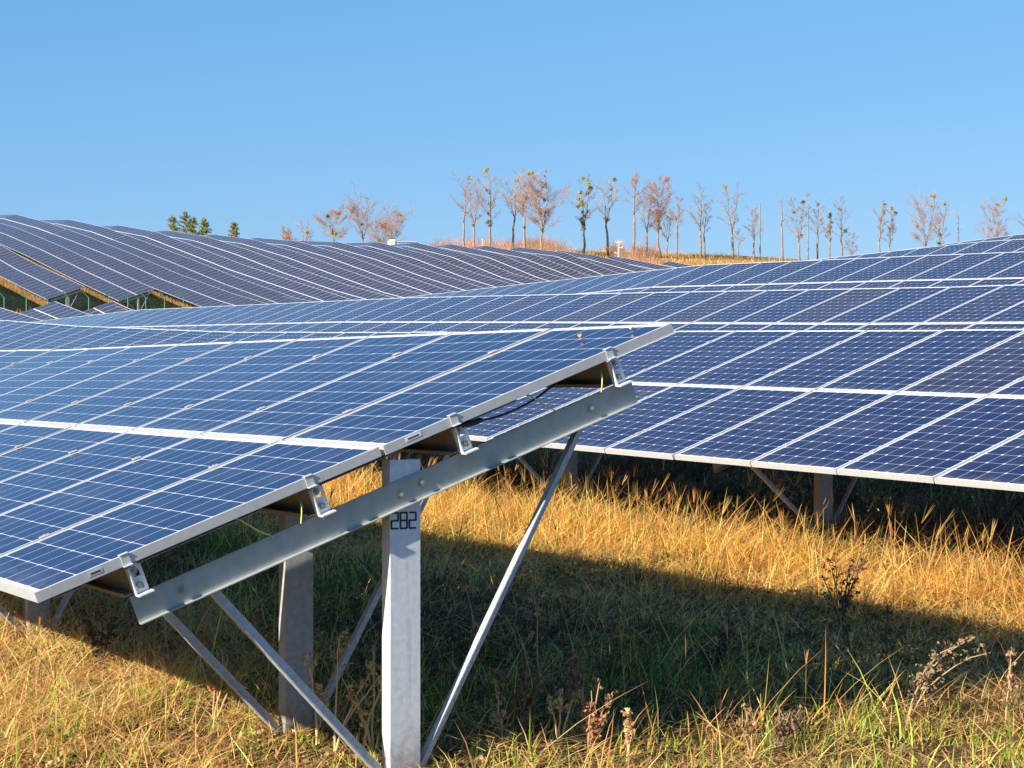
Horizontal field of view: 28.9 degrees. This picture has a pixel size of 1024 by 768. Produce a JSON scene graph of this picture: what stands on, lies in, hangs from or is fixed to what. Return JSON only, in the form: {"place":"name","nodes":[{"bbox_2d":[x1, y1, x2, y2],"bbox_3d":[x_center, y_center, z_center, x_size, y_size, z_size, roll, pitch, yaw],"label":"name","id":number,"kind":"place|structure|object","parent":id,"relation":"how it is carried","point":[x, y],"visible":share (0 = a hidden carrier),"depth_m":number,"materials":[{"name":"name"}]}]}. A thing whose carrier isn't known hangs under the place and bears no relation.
{"place":"outdoors","nodes":[
{"label":"outdoors","id":0,"kind":"place"},
{"bbox_2d":[0,244,1023,767],"bbox_3d":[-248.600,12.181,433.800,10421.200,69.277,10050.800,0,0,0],"label":"ground","id":1,"kind":"structure","parent":0,"point":[958,754],"depth_m":12.04,"materials":[{"name":"yellow plant"}]},
{"bbox_2d":[0,245,84,305],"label":"solar array","id":2,"kind":"object","parent":1,"relation":"on","point":[24,273],"visible":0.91,"depth_m":153.48,"materials":[{"name":"glass"}]},
{"bbox_2d":[0,223,154,309],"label":"solar array","id":3,"kind":"object","parent":1,"relation":"on","point":[89,273],"visible":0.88,"depth_m":166.87,"materials":[{"name":"glass"}]},
{"bbox_2d":[0,291,183,310],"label":"fence","id":4,"kind":"object","parent":1,"relation":"on","point":[88,302],"visible":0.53,"depth_m":145.81,"materials":[{"name":"metal"}]},
{"bbox_2d":[0,261,198,312],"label":"slope grass","id":5,"kind":"structure","parent":1,"relation":"on","point":[156,299],"depth_m":157.85,"materials":[{"name":"yellow plant"}]},
{"bbox_2d":[83,600,121,670],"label":"weed","id":6,"kind":"object","parent":1,"relation":"on","point":[92,635],"visible":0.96,"depth_m":11.19,"materials":[{"name":"brown plant"}]},
{"bbox_2d":[84,301,131,314],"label":"solar array","id":7,"kind":"object","parent":1,"relation":"on","point":[111,307],"visible":0.05,"depth_m":139.71,"materials":[{"name":"glass"}]},
{"bbox_2d":[0,214,266,306],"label":"solar array","id":8,"kind":"object","parent":1,"relation":"on","point":[161,278],"visible":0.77,"depth_m":174.58,"materials":[{"name":"glass"}]},
{"bbox_2d":[167,215,177,231],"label":"pine tree","id":9,"kind":"object","parent":1,"relation":"on","point":[170,225],"visible":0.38,"depth_m":291.98,"materials":[{"name":"green plant"}]},
{"bbox_2d":[40,219,313,303],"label":"solar array","id":10,"kind":"object","parent":1,"relation":"on","point":[186,267],"visible":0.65,"depth_m":184.26,"materials":[{"name":"glass"}]},
{"bbox_2d":[175,211,193,233],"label":"pine tree","id":11,"kind":"object","parent":1,"relation":"on","point":[186,223],"visible":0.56,"depth_m":291.92,"materials":[{"name":"green plant"}]},
{"bbox_2d":[187,217,199,234],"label":"pine tree","id":12,"kind":"object","parent":1,"relation":"on","point":[193,221],"visible":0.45,"depth_m":291.78,"materials":[{"name":"green plant"}]},
{"bbox_2d":[197,217,212,234],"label":"pine tree","id":13,"kind":"object","parent":1,"relation":"on","point":[203,227],"visible":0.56,"depth_m":291.69,"materials":[{"name":"green plant"}]},
{"bbox_2d":[207,658,241,730],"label":"weed","id":14,"kind":"object","parent":1,"relation":"on","point":[209,685],"visible":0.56,"depth_m":9.20,"materials":[{"name":"brown plant"}]},
{"bbox_2d":[101,225,350,301],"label":"solar array","id":15,"kind":"object","parent":1,"relation":"on","point":[294,289],"visible":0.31,"depth_m":191.79,"materials":[{"name":"glass"}]},
{"bbox_2d":[228,222,239,236],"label":"pine tree","id":16,"kind":"object","parent":1,"relation":"on","point":[233,232],"visible":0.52,"depth_m":291.98,"materials":[{"name":"green plant"}]},
{"bbox_2d":[244,624,273,714],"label":"weed","id":17,"kind":"object","parent":1,"relation":"on","point":[270,631],"visible":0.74,"depth_m":9.60,"materials":[{"name":"brown plant"}]},
{"bbox_2d":[154,230,392,299],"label":"solar array","id":18,"kind":"object","parent":1,"relation":"on","point":[246,257],"visible":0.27,"depth_m":200.47,"materials":[{"name":"glass"}]},
{"bbox_2d":[280,226,298,240],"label":"bare tree","id":19,"kind":"object","parent":1,"relation":"on","point":[285,236],"visible":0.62,"depth_m":295.24,"materials":[{"name":"brown plant"}]},
{"bbox_2d":[293,220,313,240],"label":"bare tree","id":20,"kind":"object","parent":1,"relation":"on","point":[307,232],"visible":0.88,"depth_m":304.94,"materials":[{"name":"brown plant"}]},
{"bbox_2d":[200,234,425,297],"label":"solar array","id":21,"kind":"object","parent":1,"relation":"on","point":[311,265],"visible":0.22,"depth_m":207.23,"materials":[{"name":"glass"}]},
{"bbox_2d":[301,652,330,744],"bbox_3d":[-0.875,1.410,8.907,0.148,0.424,0.074,0,0,-30],"label":"weed","id":22,"kind":"object","parent":1,"relation":"on","point":[317,691],"visible":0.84,"depth_m":8.90,"materials":[{"name":"brown plant"}]},
{"bbox_2d":[312,204,351,241],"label":"bare tree","id":23,"kind":"object","parent":1,"relation":"on","point":[328,215],"visible":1,"depth_m":300.02,"materials":[{"name":"brown plant"}]},
{"bbox_2d":[0,323,673,767],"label":"solar array","id":24,"kind":"object","parent":1,"relation":"on","point":[118,465],"visible":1,"depth_m":8.82,"materials":[{"name":"glass"}]},
{"bbox_2d":[250,238,454,294],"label":"solar array","id":25,"kind":"object","parent":1,"relation":"on","point":[363,268],"visible":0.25,"depth_m":214.28,"materials":[{"name":"glass"}]},
{"bbox_2d":[329,629,381,750],"bbox_3d":[-0.679,1.364,8.735,0.257,0.573,0.100,0,0,0],"label":"weed","id":26,"kind":"object","parent":1,"relation":"on","point":[362,682],"visible":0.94,"depth_m":8.71,"materials":[{"name":"brown plant"}]},
{"bbox_2d":[333,645,381,751],"bbox_3d":[-0.681,1.409,8.762,0.226,0.516,0.103,0,0,0],"label":"weed","id":27,"kind":"object","parent":1,"relation":"on","point":[350,697],"visible":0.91,"depth_m":8.75,"materials":[{"name":"brown plant"}]},
{"bbox_2d":[341,182,394,241],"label":"bare tree","id":28,"kind":"object","parent":1,"relation":"on","point":[353,209],"visible":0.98,"depth_m":304.39,"materials":[{"name":"brown plant"}]},
{"bbox_2d":[359,669,381,747],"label":"weed","id":29,"kind":"object","parent":1,"relation":"on","point":[366,713],"visible":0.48,"depth_m":8.59,"materials":[{"name":"brown plant"}]},
{"bbox_2d":[362,213,401,243],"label":"bare tree","id":30,"kind":"object","parent":1,"relation":"on","point":[377,237],"visible":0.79,"depth_m":299.93,"materials":[{"name":"brown plant"}]},
{"bbox_2d":[298,241,482,290],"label":"solar array","id":31,"kind":"object","parent":1,"relation":"on","point":[389,263],"visible":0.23,"depth_m":221.34,"materials":[{"name":"glass"}]},
{"bbox_2d":[373,200,415,240],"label":"bare tree","id":32,"kind":"object","parent":1,"relation":"on","point":[400,221],"visible":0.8,"depth_m":305.65,"materials":[{"name":"brown plant"}]},
{"bbox_2d":[388,239,416,244],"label":"substation cabin","id":33,"kind":"object","parent":1,"relation":"on","point":[392,241],"visible":0.27,"depth_m":269.32,"materials":[{"name":"white paint"}]},
{"bbox_2d":[344,242,513,287],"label":"solar array","id":34,"kind":"object","parent":1,"relation":"on","point":[429,263],"visible":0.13,"depth_m":228.60,"materials":[{"name":"glass"}]},
{"bbox_2d":[392,243,540,284],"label":"solar array","id":35,"kind":"object","parent":1,"relation":"on","point":[467,262],"visible":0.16,"depth_m":235.27,"materials":[{"name":"glass"}]},
{"bbox_2d":[449,169,488,245],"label":"bare tree","id":36,"kind":"object","parent":1,"relation":"on","point":[468,178],"visible":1,"depth_m":299.94,"materials":[{"name":"brown plant"}]},
{"bbox_2d":[457,179,495,246],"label":"bare tree","id":37,"kind":"object","parent":1,"relation":"on","point":[475,217],"visible":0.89,"depth_m":308.12,"materials":[{"name":"brown plant"}]},
{"bbox_2d":[472,167,505,245],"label":"bare tree","id":38,"kind":"object","parent":1,"relation":"on","point":[486,169],"visible":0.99,"depth_m":302.78,"materials":[{"name":"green plant"}]},
{"bbox_2d":[434,244,565,281],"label":"solar array","id":39,"kind":"object","parent":1,"relation":"on","point":[500,261],"visible":0.18,"depth_m":241.40,"materials":[{"name":"glass"}]},
{"bbox_2d":[490,678,510,751],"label":"weed","id":40,"kind":"object","parent":1,"relation":"on","point":[498,713],"visible":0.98,"depth_m":8.79,"materials":[{"name":"brown plant"}]},
{"bbox_2d":[0,320,1023,532],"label":"solar array","id":41,"kind":"object","parent":1,"relation":"on","point":[945,407],"visible":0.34,"depth_m":16.52,"materials":[{"name":"glass"}]},
{"bbox_2d":[0,448,1023,767],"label":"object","id":42,"kind":"object","parent":1,"relation":"on","point":[742,486],"visible":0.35,"depth_m":13.79,"materials":[{"name":"plant"}]},
{"bbox_2d":[0,448,1023,767],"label":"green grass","id":43,"kind":"structure","parent":1,"relation":"on","point":[446,684],"depth_m":10.54,"materials":[{"name":"plant"}]},
{"bbox_2d":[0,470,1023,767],"bbox_3d":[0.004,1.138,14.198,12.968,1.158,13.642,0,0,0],"label":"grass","id":44,"kind":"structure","parent":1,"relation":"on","point":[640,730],"depth_m":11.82,"materials":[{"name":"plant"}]},
{"bbox_2d":[0,239,1023,321],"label":"solar array","id":45,"kind":"object","parent":1,"relation":"on","point":[1015,245],"visible":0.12,"depth_m":46.50,"materials":[{"name":"glass"}]},
{"bbox_2d":[0,580,1023,767],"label":"herbs","id":46,"kind":"object","parent":1,"relation":"on","point":[641,739],"visible":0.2,"depth_m":10.21,"materials":[{"name":"green plant"}]},
{"bbox_2d":[500,178,528,247],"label":"bare tree","id":47,"kind":"object","parent":1,"relation":"on","point":[508,206],"visible":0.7,"depth_m":305.97,"materials":[{"name":"brown plant"}]},
{"bbox_2d":[491,655,549,744],"bbox_3d":[0.038,1.449,9.007,0.267,0.434,0.151,0,0,0],"label":"weed","id":48,"kind":"object","parent":1,"relation":"on","point":[523,722],"visible":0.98,"depth_m":8.99,"materials":[{"name":"brown plant"}]},
{"bbox_2d":[20,234,1023,320],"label":"solar array","id":49,"kind":"object","parent":1,"relation":"on","point":[53,310],"visible":0.12,"depth_m":126.70,"materials":[{"name":"glass"}]},
{"bbox_2d":[504,165,541,247],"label":"bare tree","id":50,"kind":"object","parent":1,"relation":"on","point":[517,195],"visible":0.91,"depth_m":301.83,"materials":[{"name":"brown plant"}]},
{"bbox_2d":[35,450,1020,715],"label":"seed heads","id":51,"kind":"object","parent":1,"relation":"on","point":[781,514],"visible":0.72,"depth_m":14.61,"materials":[{"name":"plant"}]},
{"bbox_2d":[34,284,1023,331],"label":"solar array","id":52,"kind":"object","parent":1,"relation":"on","point":[960,307],"visible":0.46,"depth_m":32.20,"materials":[{"name":"glass"}]},
{"bbox_2d":[472,246,592,278],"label":"solar array","id":53,"kind":"object","parent":1,"relation":"on","point":[543,264],"visible":0.16,"depth_m":247.85,"materials":[{"name":"glass"}]},
{"bbox_2d":[520,560,545,695],"bbox_3d":[0.117,1.289,10.392,0.113,0.741,0.140,0,0,-29],"label":"weed","id":54,"kind":"object","parent":1,"relation":"on","point":[537,615],"visible":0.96,"depth_m":10.39,"materials":[{"name":"brown plant"}]},
{"bbox_2d":[508,169,570,249],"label":"bare tree","id":55,"kind":"object","parent":1,"relation":"on","point":[539,209],"visible":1,"depth_m":299.15,"materials":[{"name":"bark"},{"name":"leaves"}]},
{"bbox_2d":[426,232,665,263],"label":"dry grass","id":56,"kind":"structure","parent":1,"relation":"on","point":[549,246],"depth_m":308.82,"materials":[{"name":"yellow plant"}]},
{"bbox_2d":[546,688,577,750],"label":"weed","id":57,"kind":"object","parent":1,"relation":"on","point":[567,706],"visible":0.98,"depth_m":8.81,"materials":[{"name":"brown plant"}]},
{"bbox_2d":[510,247,620,275],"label":"solar array","id":58,"kind":"object","parent":1,"relation":"on","point":[567,260],"visible":0.17,"depth_m":254.05,"materials":[{"name":"glass"}]},
{"bbox_2d":[546,648,584,718],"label":"weed","id":59,"kind":"object","parent":1,"relation":"on","point":[572,680],"visible":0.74,"depth_m":9.70,"materials":[{"name":"brown plant"}]},
{"bbox_2d":[571,646,596,727],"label":"weed","id":60,"kind":"object","parent":1,"relation":"on","point":[594,650],"visible":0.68,"depth_m":9.40,"materials":[{"name":"brown plant"}]},
{"bbox_2d":[571,174,600,253],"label":"bare tree","id":61,"kind":"object","parent":1,"relation":"on","point":[583,222],"visible":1,"depth_m":304.84,"materials":[{"name":"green plant"}]},
{"bbox_2d":[577,677,617,750],"bbox_3d":[0.376,1.477,8.750,0.187,0.372,0.121,0,0,0],"label":"weed","id":62,"kind":"object","parent":1,"relation":"on","point":[593,731],"visible":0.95,"depth_m":8.75,"materials":[{"name":"brown plant"}]},
{"bbox_2d":[556,250,649,272],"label":"solar array","id":63,"kind":"object","parent":1,"relation":"on","point":[614,265],"visible":0.12,"depth_m":258.90,"materials":[{"name":"glass"}]},
{"bbox_2d":[591,177,619,256],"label":"bare tree","id":64,"kind":"object","parent":1,"relation":"on","point":[607,219],"visible":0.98,"depth_m":308.00,"materials":[{"name":"brown plant"}]},
{"bbox_2d":[620,708,636,761],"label":"weed","id":65,"kind":"object","parent":1,"relation":"on","point":[628,713],"visible":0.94,"depth_m":8.58,"materials":[{"name":"beige plant"}]},
{"bbox_2d":[621,172,647,254],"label":"bare tree","id":66,"kind":"object","parent":1,"relation":"on","point":[633,185],"visible":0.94,"depth_m":318.05,"materials":[{"name":"brown plant"}]},
{"bbox_2d":[608,256,671,269],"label":"solar array","id":67,"kind":"object","parent":1,"relation":"on","point":[647,265],"visible":0.09,"depth_m":265.62,"materials":[{"name":"glass"}]},
{"bbox_2d":[636,186,662,253],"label":"bare tree","id":68,"kind":"object","parent":1,"relation":"on","point":[648,222],"visible":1,"depth_m":314.92,"materials":[{"name":"brown plant"}]},
{"bbox_2d":[505,247,797,265],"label":"ridge grass","id":69,"kind":"structure","parent":1,"relation":"on","point":[683,258],"depth_m":317.79,"materials":[{"name":"yellow plant"}]},
{"bbox_2d":[636,174,676,256],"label":"bare tree","id":70,"kind":"object","parent":1,"relation":"on","point":[660,214],"visible":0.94,"depth_m":317.79,"materials":[{"name":"brown plant"}]},
{"bbox_2d":[655,208,680,255],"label":"bare tree","id":71,"kind":"object","parent":1,"relation":"on","point":[667,225],"visible":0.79,"depth_m":321.91,"materials":[{"name":"brown plant"}]},
{"bbox_2d":[666,195,685,258],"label":"bare tree","id":72,"kind":"object","parent":1,"relation":"on","point":[672,214],"visible":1,"depth_m":314.95,"materials":[{"name":"brown plant"}]},
{"bbox_2d":[661,261,691,267],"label":"solar array","id":73,"kind":"object","parent":1,"relation":"on","point":[672,264],"visible":0.04,"depth_m":270.64,"materials":[{"name":"glass"}]},
{"bbox_2d":[687,183,713,258],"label":"bare tree","id":74,"kind":"object","parent":1,"relation":"on","point":[699,226],"visible":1,"depth_m":317.80,"materials":[{"name":"brown plant"}]},
{"bbox_2d":[698,204,711,258],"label":"bare tree","id":75,"kind":"object","parent":1,"relation":"on","point":[705,227],"visible":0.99,"depth_m":319.86,"materials":[{"name":"brown plant"}]},
{"bbox_2d":[402,252,1023,297],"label":"solar array","id":76,"kind":"object","parent":1,"relation":"on","point":[979,269],"visible":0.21,"depth_m":38.78,"materials":[{"name":"glass"}]},
{"bbox_2d":[696,617,735,678],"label":"weed","id":77,"kind":"object","parent":1,"relation":"on","point":[722,645],"visible":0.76,"depth_m":10.79,"materials":[{"name":"brown plant"}]},
{"bbox_2d":[715,182,745,257],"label":"bare tree","id":78,"kind":"object","parent":1,"relation":"on","point":[729,219],"visible":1,"depth_m":325.01,"materials":[{"name":"brown plant"}]},
{"bbox_2d":[734,228,745,259],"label":"bare tree","id":79,"kind":"object","parent":1,"relation":"on","point":[738,231],"visible":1,"depth_m":321.86,"materials":[{"name":"brown plant"}]},
{"bbox_2d":[736,702,756,754],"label":"weed","id":80,"kind":"object","parent":1,"relation":"on","point":[747,720],"visible":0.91,"depth_m":8.69,"materials":[{"name":"brown plant"}]},
{"bbox_2d":[743,203,764,259],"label":"bare tree","id":81,"kind":"object","parent":1,"relation":"on","point":[753,230],"visible":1,"depth_m":324.97,"materials":[{"name":"brown plant"}]},
{"bbox_2d":[759,203,760,256],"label":"utility pole","id":82,"kind":"object","parent":1,"relation":"on","point":[759,231],"visible":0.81,"depth_m":332.91,"materials":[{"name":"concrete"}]},
{"bbox_2d":[777,197,788,260],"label":"bare tree","id":83,"kind":"object","parent":1,"relation":"on","point":[782,257],"visible":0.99,"depth_m":322.04,"materials":[{"name":"brown plant"}]},
{"bbox_2d":[769,704,803,760],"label":"weed","id":84,"kind":"object","parent":1,"relation":"on","point":[790,727],"visible":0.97,"depth_m":8.70,"materials":[{"name":"brown plant"}]},
{"bbox_2d":[787,192,810,260],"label":"bare tree","id":85,"kind":"object","parent":1,"relation":"on","point":[799,237],"visible":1,"depth_m":325.95,"materials":[{"name":"brown plant"}]},
{"bbox_2d":[807,211,808,259],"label":"utility pole","id":86,"kind":"object","parent":1,"relation":"on","point":[808,240],"visible":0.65,"depth_m":335.92,"materials":[{"name":"concrete"}]},
{"bbox_2d":[806,200,827,258],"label":"bare tree","id":87,"kind":"object","parent":1,"relation":"on","point":[818,212],"visible":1,"depth_m":327.66,"materials":[{"name":"brown plant"}]},
{"bbox_2d":[822,212,832,257],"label":"bare tree","id":88,"kind":"object","parent":1,"relation":"on","point":[828,231],"visible":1,"depth_m":324.75,"materials":[{"name":"brown plant"}]},
{"bbox_2d":[829,196,851,256],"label":"bare tree","id":89,"kind":"object","parent":1,"relation":"on","point":[841,227],"visible":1,"depth_m":327.85,"materials":[{"name":"brown plant"}]},
{"bbox_2d":[819,540,866,627],"bbox_3d":[2.070,1.258,12.391,0.306,0.585,0.140,0,0,0],"label":"weed","id":90,"kind":"object","parent":1,"relation":"on","point":[843,599],"visible":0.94,"depth_m":12.40,"materials":[{"name":"brown plant"}]},
{"bbox_2d":[836,603,856,677],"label":"weed","id":91,"kind":"object","parent":1,"relation":"on","point":[846,629],"visible":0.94,"depth_m":10.90,"materials":[{"name":"brown plant"}]},
{"bbox_2d":[844,231,858,255],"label":"bare tree","id":92,"kind":"object","parent":1,"relation":"on","point":[852,246],"visible":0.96,"depth_m":324.98,"materials":[{"name":"brown plant"}]},
{"bbox_2d":[870,200,887,251],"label":"bare tree","id":93,"kind":"object","parent":1,"relation":"on","point":[881,220],"visible":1,"depth_m":329.82,"materials":[{"name":"brown plant"}]},
{"bbox_2d":[878,605,895,684],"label":"weed","id":94,"kind":"object","parent":1,"relation":"on","point":[887,633],"visible":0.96,"depth_m":10.60,"materials":[{"name":"brown plant"}]},
{"bbox_2d":[878,206,897,250],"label":"bare tree","id":95,"kind":"object","parent":1,"relation":"on","point":[890,225],"visible":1,"depth_m":331.97,"materials":[{"name":"brown plant"}]},
{"bbox_2d":[904,190,956,246],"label":"bare tree","id":96,"kind":"object","parent":1,"relation":"on","point":[917,226],"visible":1,"depth_m":329.83,"materials":[{"name":"brown plant"}]},
{"bbox_2d":[923,202,949,244],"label":"bare tree","id":97,"kind":"object","parent":1,"relation":"on","point":[939,235],"visible":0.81,"depth_m":334.10,"materials":[{"name":"brown plant"}]},
{"bbox_2d":[904,634,989,730],"bbox_3d":[2.073,1.441,9.508,0.405,0.479,0.165,0,0,-6],"label":"weed","id":98,"kind":"object","parent":1,"relation":"on","point":[924,679],"visible":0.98,"depth_m":9.49,"materials":[{"name":"beige plant"}]},
{"bbox_2d":[956,208,961,241],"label":"bare tree","id":99,"kind":"object","parent":1,"relation":"on","point":[958,228],"visible":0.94,"depth_m":333.75,"materials":[{"name":"brown plant"}]},
{"bbox_2d":[974,193,1013,238],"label":"bare tree","id":100,"kind":"object","parent":1,"relation":"on","point":[993,213],"visible":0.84,"depth_m":331.90,"materials":[{"name":"brown plant"}]},
{"bbox_2d":[999,647,1017,728],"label":"weed","id":101,"kind":"object","parent":1,"relation":"on","point":[1010,654],"visible":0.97,"depth_m":9.50,"materials":[{"name":"brown plant"}]},
{"bbox_2d":[0,0,1023,259],"label":"sky","id":102,"kind":"structure","parent":0,"point":[260,116],"materials":[{"name":"blue"}]}
]}

